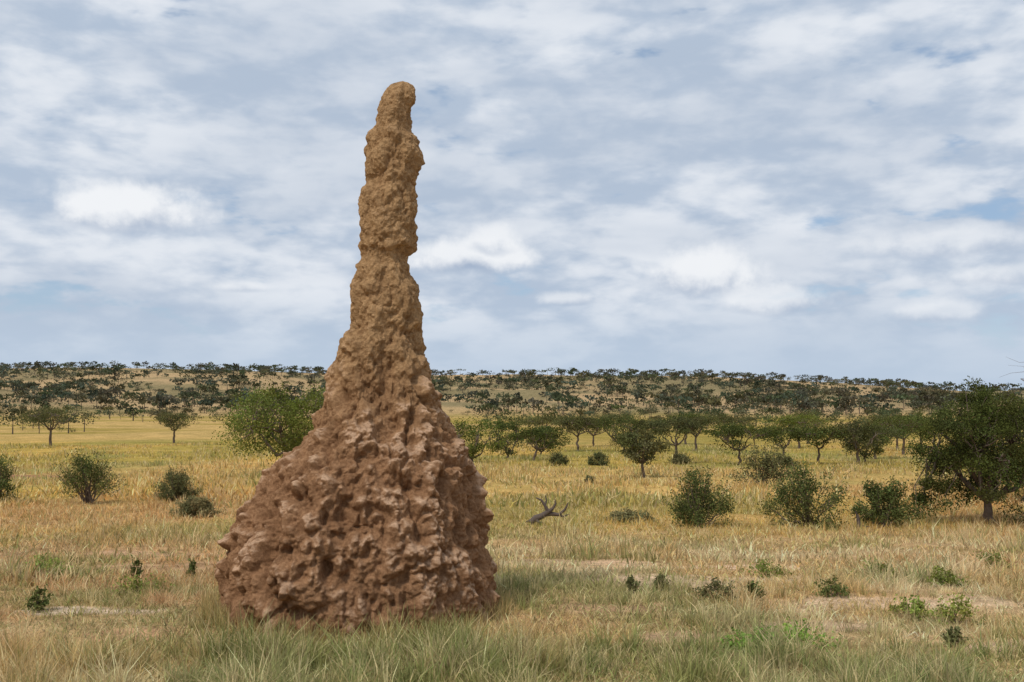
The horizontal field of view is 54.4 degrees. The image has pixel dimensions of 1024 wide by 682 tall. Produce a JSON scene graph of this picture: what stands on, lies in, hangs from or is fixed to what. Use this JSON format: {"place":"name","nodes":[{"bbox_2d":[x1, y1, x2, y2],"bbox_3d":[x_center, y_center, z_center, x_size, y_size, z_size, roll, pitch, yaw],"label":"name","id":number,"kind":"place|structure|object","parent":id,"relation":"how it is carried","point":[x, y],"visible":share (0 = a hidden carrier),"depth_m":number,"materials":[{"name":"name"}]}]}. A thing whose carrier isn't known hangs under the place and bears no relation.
{"place":"outdoors","nodes":[
{"label":"outdoors","id":0,"kind":"place"},
{"bbox_2d":[0,368,1023,681],"bbox_3d":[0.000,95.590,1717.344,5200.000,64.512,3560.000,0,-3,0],"label":"savanna ground","id":1,"kind":"structure","parent":0,"point":[112,428],"depth_m":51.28,"materials":[{"name":"yellow plant"}]},
{"bbox_2d":[0,454,22,501],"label":"shrub","id":2,"kind":"object","parent":1,"relation":"on","point":[5,472],"visible":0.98,"depth_m":35.87,"materials":[{"name":"green plant"}]},
{"bbox_2d":[25,583,53,610],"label":"green weed","id":3,"kind":"object","parent":1,"relation":"on","point":[44,601],"visible":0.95,"depth_m":10.84,"materials":[{"name":"green plant"}]},
{"bbox_2d":[19,552,74,575],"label":"green weed","id":4,"kind":"object","parent":1,"relation":"on","point":[42,564],"visible":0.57,"depth_m":14.11,"materials":[{"name":"green plant"}]},
{"bbox_2d":[6,404,90,445],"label":"acacia tree","id":5,"kind":"object","parent":1,"relation":"on","point":[41,418],"visible":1,"depth_m":109.06,"materials":[{"name":"green plant"}]},
{"bbox_2d":[50,448,129,503],"bbox_3d":[-15.087,4.821,35.776,2.969,2.141,2.565,3,-4,-37],"label":"shrub","id":6,"kind":"object","parent":1,"relation":"on","point":[93,478],"visible":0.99,"depth_m":35.68,"materials":[{"name":"green plant"}]},
{"bbox_2d":[128,554,143,576],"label":"green weed","id":7,"kind":"object","parent":1,"relation":"on","point":[138,570],"visible":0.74,"depth_m":13.72,"materials":[{"name":"green plant"}]},
{"bbox_2d":[105,573,174,598],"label":"green weed","id":8,"kind":"object","parent":1,"relation":"on","point":[134,581],"visible":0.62,"depth_m":12.25,"materials":[{"name":"green plant"}]},
{"bbox_2d":[149,411,194,442],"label":"acacia tree","id":9,"kind":"object","parent":1,"relation":"on","point":[171,423],"visible":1,"depth_m":119.24,"materials":[{"name":"green plant"}]},
{"bbox_2d":[151,464,208,500],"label":"shrub","id":10,"kind":"object","parent":1,"relation":"on","point":[176,482],"visible":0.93,"depth_m":36.54,"materials":[{"name":"green plant"}]},
{"bbox_2d":[186,558,196,576],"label":"green weed","id":11,"kind":"object","parent":1,"relation":"on","point":[192,566],"visible":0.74,"depth_m":13.82,"materials":[{"name":"green plant"}]},
{"bbox_2d":[166,495,226,516],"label":"shrub","id":12,"kind":"object","parent":1,"relation":"on","point":[191,505],"visible":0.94,"depth_m":30.03,"materials":[{"name":"green plant"}]},
{"bbox_2d":[211,377,324,464],"bbox_3d":[-13.466,5.112,59.567,8.399,5.852,10.247,-2,-4,29],"label":"acacia tree","id":13,"kind":"object","parent":1,"relation":"on","point":[293,439],"visible":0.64,"depth_m":58.72,"materials":[{"name":"green plant"}]},
{"bbox_2d":[189,584,517,640],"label":"mound foot grass","id":14,"kind":"structure","parent":1,"relation":"on","point":[207,601],"depth_m":10.05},
{"bbox_2d":[214,81,500,640],"bbox_3d":[-1.683,0.101,11.228,3.166,6.142,3.388,0,-3,0],"label":"termite mound","id":15,"kind":"object","parent":1,"relation":"on","point":[370,495],"visible":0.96,"depth_m":10.26,"materials":[{"name":"soil"}]},
{"bbox_2d":[451,414,508,461],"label":"acacia tree","id":16,"kind":"object","parent":1,"relation":"on","point":[473,450],"visible":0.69,"depth_m":74.53,"materials":[{"name":"green plant"}]},
{"bbox_2d":[485,413,526,457],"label":"acacia tree","id":17,"kind":"object","parent":1,"relation":"on","point":[503,425],"visible":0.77,"depth_m":83.33,"materials":[{"name":"green plant"}]},
{"bbox_2d":[0,401,1018,424],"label":"distant tree mass","id":18,"kind":"object","parent":1,"relation":"on","point":[713,411],"visible":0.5,"depth_m":319.66,"materials":[{"name":"green plant"}]},
{"bbox_2d":[0,408,1018,433],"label":"distant tree mass","id":19,"kind":"object","parent":1,"relation":"on","point":[505,417],"visible":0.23,"depth_m":175.40,"materials":[{"name":"green plant"}]},
{"bbox_2d":[0,360,1023,390],"bbox_3d":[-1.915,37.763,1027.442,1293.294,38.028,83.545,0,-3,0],"label":"ridge tree mass","id":20,"kind":"object","parent":1,"relation":"on","point":[432,370],"visible":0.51,"depth_m":1015.20,"materials":[{"name":"green plant"}]},
{"bbox_2d":[0,361,1023,414],"bbox_3d":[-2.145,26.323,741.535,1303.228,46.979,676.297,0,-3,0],"label":"hillside tree mass","id":21,"kind":"object","parent":1,"relation":"on","point":[801,398],"visible":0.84,"depth_m":599.42,"materials":[{"name":"green plant"}]},
{"bbox_2d":[513,429,560,454],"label":"bush","id":22,"kind":"object","parent":1,"relation":"on","point":[540,442],"visible":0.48,"depth_m":91.29,"materials":[{"name":"green plant"}]},
{"bbox_2d":[506,424,573,460],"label":"acacia tree","id":23,"kind":"object","parent":1,"relation":"on","point":[542,431],"visible":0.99,"depth_m":78.16,"materials":[{"name":"green plant"}]},
{"bbox_2d":[515,415,564,441],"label":"acacia tree","id":24,"kind":"object","parent":1,"relation":"on","point":[542,420],"visible":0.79,"depth_m":121.55,"materials":[{"name":"green plant"}]},
{"bbox_2d":[526,496,568,523],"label":"dead branch","id":25,"kind":"object","parent":1,"relation":"on","point":[543,515],"visible":0.93,"depth_m":26.76,"materials":[{"name":"grey wood"}]},
{"bbox_2d":[547,451,568,465],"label":"shrub","id":26,"kind":"object","parent":1,"relation":"on","point":[560,459],"visible":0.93,"depth_m":71.43,"materials":[{"name":"green plant"}]},
{"bbox_2d":[550,415,605,450],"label":"acacia tree","id":27,"kind":"object","parent":1,"relation":"on","point":[578,420],"visible":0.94,"depth_m":99.33,"materials":[{"name":"green plant"}]},
{"bbox_2d":[584,475,595,482],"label":"shrub","id":28,"kind":"object","parent":1,"relation":"on","point":[587,477],"visible":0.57,"depth_m":49.57,"materials":[{"name":"green plant"}]},
{"bbox_2d":[572,416,612,446],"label":"acacia tree","id":29,"kind":"object","parent":1,"relation":"on","point":[593,431],"visible":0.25,"depth_m":109.54,"materials":[{"name":"green plant"}]},
{"bbox_2d":[586,449,610,465],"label":"shrub","id":30,"kind":"object","parent":1,"relation":"on","point":[595,460],"visible":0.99,"depth_m":71.34,"materials":[{"name":"green plant"}]},
{"bbox_2d":[594,412,633,434],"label":"acacia tree","id":31,"kind":"object","parent":1,"relation":"on","point":[614,416],"visible":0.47,"depth_m":138.79,"materials":[{"name":"green plant"}]},
{"bbox_2d":[593,411,651,450],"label":"acacia tree","id":32,"kind":"object","parent":1,"relation":"on","point":[617,421],"visible":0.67,"depth_m":96.36,"materials":[{"name":"green plant"}]},
{"bbox_2d":[602,507,657,522],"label":"shrub","id":33,"kind":"object","parent":1,"relation":"on","point":[626,513],"visible":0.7,"depth_m":27.84,"materials":[{"name":"green plant"}]},
{"bbox_2d":[624,574,640,594],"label":"green weed","id":34,"kind":"object","parent":1,"relation":"on","point":[630,583],"visible":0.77,"depth_m":12.41,"materials":[{"name":"green plant"}]},
{"bbox_2d":[620,418,659,438],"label":"acacia tree","id":35,"kind":"object","parent":1,"relation":"on","point":[640,423],"visible":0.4,"depth_m":98.07,"materials":[{"name":"green plant"}]},
{"bbox_2d":[614,428,674,477],"bbox_3d":[7.224,6.129,54.946,3.213,2.925,2.949,0,-3,0],"label":"acacia tree","id":36,"kind":"object","parent":1,"relation":"on","point":[630,440],"visible":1,"depth_m":54.40,"materials":[{"name":"green plant"}]},
{"bbox_2d":[653,570,670,589],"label":"green weed","id":37,"kind":"object","parent":1,"relation":"on","point":[660,577],"visible":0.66,"depth_m":12.72,"materials":[{"name":"green plant"}]},
{"bbox_2d":[641,417,707,455],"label":"acacia tree","id":38,"kind":"object","parent":1,"relation":"on","point":[665,428],"visible":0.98,"depth_m":74.16,"materials":[{"name":"green plant"}]},
{"bbox_2d":[668,450,693,463],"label":"shrub","id":39,"kind":"object","parent":1,"relation":"on","point":[680,458],"visible":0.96,"depth_m":73.33,"materials":[{"name":"green plant"}]},
{"bbox_2d":[663,412,715,443],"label":"acacia tree","id":40,"kind":"object","parent":1,"relation":"on","point":[686,415],"visible":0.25,"depth_m":117.15,"materials":[{"name":"green plant"}]},
{"bbox_2d":[659,461,736,527],"bbox_3d":[4.992,4.073,26.371,1.916,1.780,2.214,-1,-3,18],"label":"shrub","id":41,"kind":"object","parent":1,"relation":"on","point":[688,510],"visible":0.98,"depth_m":26.12,"materials":[{"name":"green plant"}]},
{"bbox_2d":[671,415,725,450],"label":"acacia tree","id":42,"kind":"object","parent":1,"relation":"on","point":[710,420],"visible":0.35,"depth_m":99.46,"materials":[{"name":"green plant"}]},
{"bbox_2d":[692,575,736,601],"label":"green weed","id":43,"kind":"object","parent":1,"relation":"on","point":[705,594],"visible":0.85,"depth_m":11.76,"materials":[{"name":"green plant"}]},
{"bbox_2d":[708,413,758,441],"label":"acacia tree","id":44,"kind":"object","parent":1,"relation":"on","point":[729,419],"visible":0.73,"depth_m":123.76,"materials":[{"name":"green plant"}]},
{"bbox_2d":[702,421,789,464],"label":"acacia tree","id":45,"kind":"object","parent":1,"relation":"on","point":[737,430],"visible":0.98,"depth_m":72.08,"materials":[{"name":"green plant"}]},
{"bbox_2d":[717,623,784,654],"bbox_3d":[2.217,2.794,9.436,0.604,0.288,0.637,0,-3,0],"label":"green weed","id":46,"kind":"object","parent":1,"relation":"on","point":[731,642],"visible":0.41,"depth_m":9.37,"materials":[{"name":"green plant"}]},
{"bbox_2d":[744,580,765,599],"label":"green weed","id":47,"kind":"object","parent":1,"relation":"on","point":[752,585],"visible":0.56,"depth_m":11.71,"materials":[{"name":"green plant"}]},
{"bbox_2d":[725,441,796,485],"bbox_3d":[11.606,5.798,46.622,3.185,2.203,3.035,2,-4,-33],"label":"shrub","id":48,"kind":"object","parent":1,"relation":"on","point":[764,465],"visible":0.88,"depth_m":46.53,"materials":[{"name":"green plant"}]},
{"bbox_2d":[735,557,793,577],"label":"green weed","id":49,"kind":"object","parent":1,"relation":"on","point":[764,567],"visible":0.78,"depth_m":13.97,"materials":[{"name":"green plant"}]},
{"bbox_2d":[747,423,810,455],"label":"acacia tree","id":50,"kind":"object","parent":1,"relation":"on","point":[777,438],"visible":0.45,"depth_m":75.13,"materials":[{"name":"green plant"}]},
{"bbox_2d":[775,454,799,468],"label":"shrub","id":51,"kind":"object","parent":1,"relation":"on","point":[784,462],"visible":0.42,"depth_m":67.48,"materials":[{"name":"green plant"}]},
{"bbox_2d":[748,616,846,655],"bbox_3d":[2.672,2.781,9.364,0.976,0.351,0.874,0,-3,0],"label":"green weed","id":52,"kind":"object","parent":1,"relation":"on","point":[802,632],"visible":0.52,"depth_m":9.31,"materials":[{"name":"green plant"}]},
{"bbox_2d":[761,412,833,448],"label":"acacia tree","id":53,"kind":"object","parent":1,"relation":"on","point":[790,420],"visible":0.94,"depth_m":106.84,"materials":[{"name":"green plant"}]},
{"bbox_2d":[757,456,851,530],"bbox_3d":[7.693,3.924,25.875,2.383,1.888,2.316,0,-3,0],"label":"shrub","id":54,"kind":"object","parent":1,"relation":"on","point":[805,506],"visible":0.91,"depth_m":25.67,"materials":[{"name":"green plant"}]},
{"bbox_2d":[782,407,827,443],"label":"acacia tree","id":55,"kind":"object","parent":1,"relation":"on","point":[808,412],"visible":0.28,"depth_m":119.53,"materials":[{"name":"green plant"}]},
{"bbox_2d":[786,424,851,463],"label":"acacia tree","id":56,"kind":"object","parent":1,"relation":"on","point":[814,435],"visible":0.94,"depth_m":73.80,"materials":[{"name":"green plant"}]},
{"bbox_2d":[809,575,849,597],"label":"green weed","id":57,"kind":"object","parent":1,"relation":"on","point":[836,588],"visible":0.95,"depth_m":11.91,"materials":[{"name":"green plant"}]},
{"bbox_2d":[821,418,901,463],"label":"acacia tree","id":58,"kind":"object","parent":1,"relation":"on","point":[860,431],"visible":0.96,"depth_m":73.36,"materials":[{"name":"green plant"}]},
{"bbox_2d":[855,511,868,529],"bbox_3d":[8.966,4.605,25.480,0.370,0.510,0.116,0,-3,0],"label":"tree stump","id":59,"kind":"object","parent":1,"relation":"on","point":[858,520],"visible":0.7,"depth_m":25.45,"materials":[{"name":"grey wood"}]},
{"bbox_2d":[839,426,890,461],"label":"acacia tree","id":60,"kind":"object","parent":1,"relation":"on","point":[865,455],"visible":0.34,"depth_m":77.44,"materials":[{"name":"green plant"}]},
{"bbox_2d":[851,555,896,577],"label":"green weed","id":61,"kind":"object","parent":1,"relation":"on","point":[882,566],"visible":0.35,"depth_m":13.90,"materials":[{"name":"green plant"}]},
{"bbox_2d":[844,422,915,458],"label":"acacia tree","id":62,"kind":"object","parent":1,"relation":"on","point":[904,432],"visible":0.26,"depth_m":83.11,"materials":[{"name":"green plant"}]},
{"bbox_2d":[856,414,904,429],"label":"acacia tree","id":63,"kind":"object","parent":1,"relation":"on","point":[875,416],"visible":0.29,"depth_m":134.37,"materials":[{"name":"green plant"}]},
{"bbox_2d":[842,475,928,526],"bbox_3d":[9.800,4.243,26.252,1.805,1.414,1.795,3,-5,-45],"label":"shrub","id":64,"kind":"object","parent":1,"relation":"on","point":[875,491],"visible":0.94,"depth_m":26.22,"materials":[{"name":"green plant"}]},
{"bbox_2d":[870,417,921,450],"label":"acacia tree","id":65,"kind":"object","parent":1,"relation":"on","point":[897,446],"visible":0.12,"depth_m":99.49,"materials":[{"name":"green plant"}]},
{"bbox_2d":[863,412,940,454],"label":"acacia tree","id":66,"kind":"object","parent":1,"relation":"on","point":[904,421],"visible":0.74,"depth_m":91.33,"materials":[{"name":"green plant"}]},
{"bbox_2d":[888,594,940,619],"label":"green weed","id":67,"kind":"object","parent":1,"relation":"on","point":[919,605],"visible":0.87,"depth_m":10.69,"materials":[{"name":"green plant"}]},
{"bbox_2d":[904,415,940,443],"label":"acacia tree","id":68,"kind":"object","parent":1,"relation":"on","point":[926,427],"visible":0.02,"depth_m":109.46,"materials":[{"name":"green plant"}]},
{"bbox_2d":[925,565,969,586],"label":"green weed","id":69,"kind":"object","parent":1,"relation":"on","point":[947,579],"visible":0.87,"depth_m":12.62,"materials":[{"name":"green plant"}]},
{"bbox_2d":[940,626,969,645],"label":"green weed","id":70,"kind":"object","parent":1,"relation":"on","point":[950,636],"visible":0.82,"depth_m":9.45,"materials":[{"name":"green plant"}]},
{"bbox_2d":[921,592,989,624],"bbox_3d":[4.667,2.833,10.498,0.676,0.383,0.633,-3,-4,43],"label":"green weed","id":71,"kind":"object","parent":1,"relation":"on","point":[963,609],"visible":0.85,"depth_m":10.51,"materials":[{"name":"green plant"}]},
{"bbox_2d":[898,375,1023,523],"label":"thorn tree","id":72,"kind":"object","parent":1,"relation":"on","point":[997,471],"visible":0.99,"depth_m":27.02,"materials":[{"name":"green plant"}]},
{"bbox_2d":[946,409,1023,502],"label":"thorn tree","id":73,"kind":"object","parent":1,"relation":"on","point":[1012,459],"visible":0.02,"depth_m":35.77,"materials":[{"name":"green plant"}]},
{"bbox_2d":[971,549,1011,567],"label":"green weed","id":74,"kind":"object","parent":1,"relation":"on","point":[997,558],"visible":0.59,"depth_m":15.99,"materials":[{"name":"green plant"}]},
{"bbox_2d":[995,481,1023,522],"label":"shrub","id":75,"kind":"object","parent":1,"relation":"on","point":[1017,509],"visible":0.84,"depth_m":27.54,"materials":[{"name":"green plant"}]},
{"bbox_2d":[997,357,1023,441],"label":"bare tree","id":76,"kind":"object","parent":1,"relation":"on","point":[1017,389],"visible":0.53,"depth_m":32.43,"materials":[{"name":"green plant"}]},
{"bbox_2d":[0,0,1023,390],"label":"sky","id":77,"kind":"structure","parent":0,"point":[834,189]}
]}

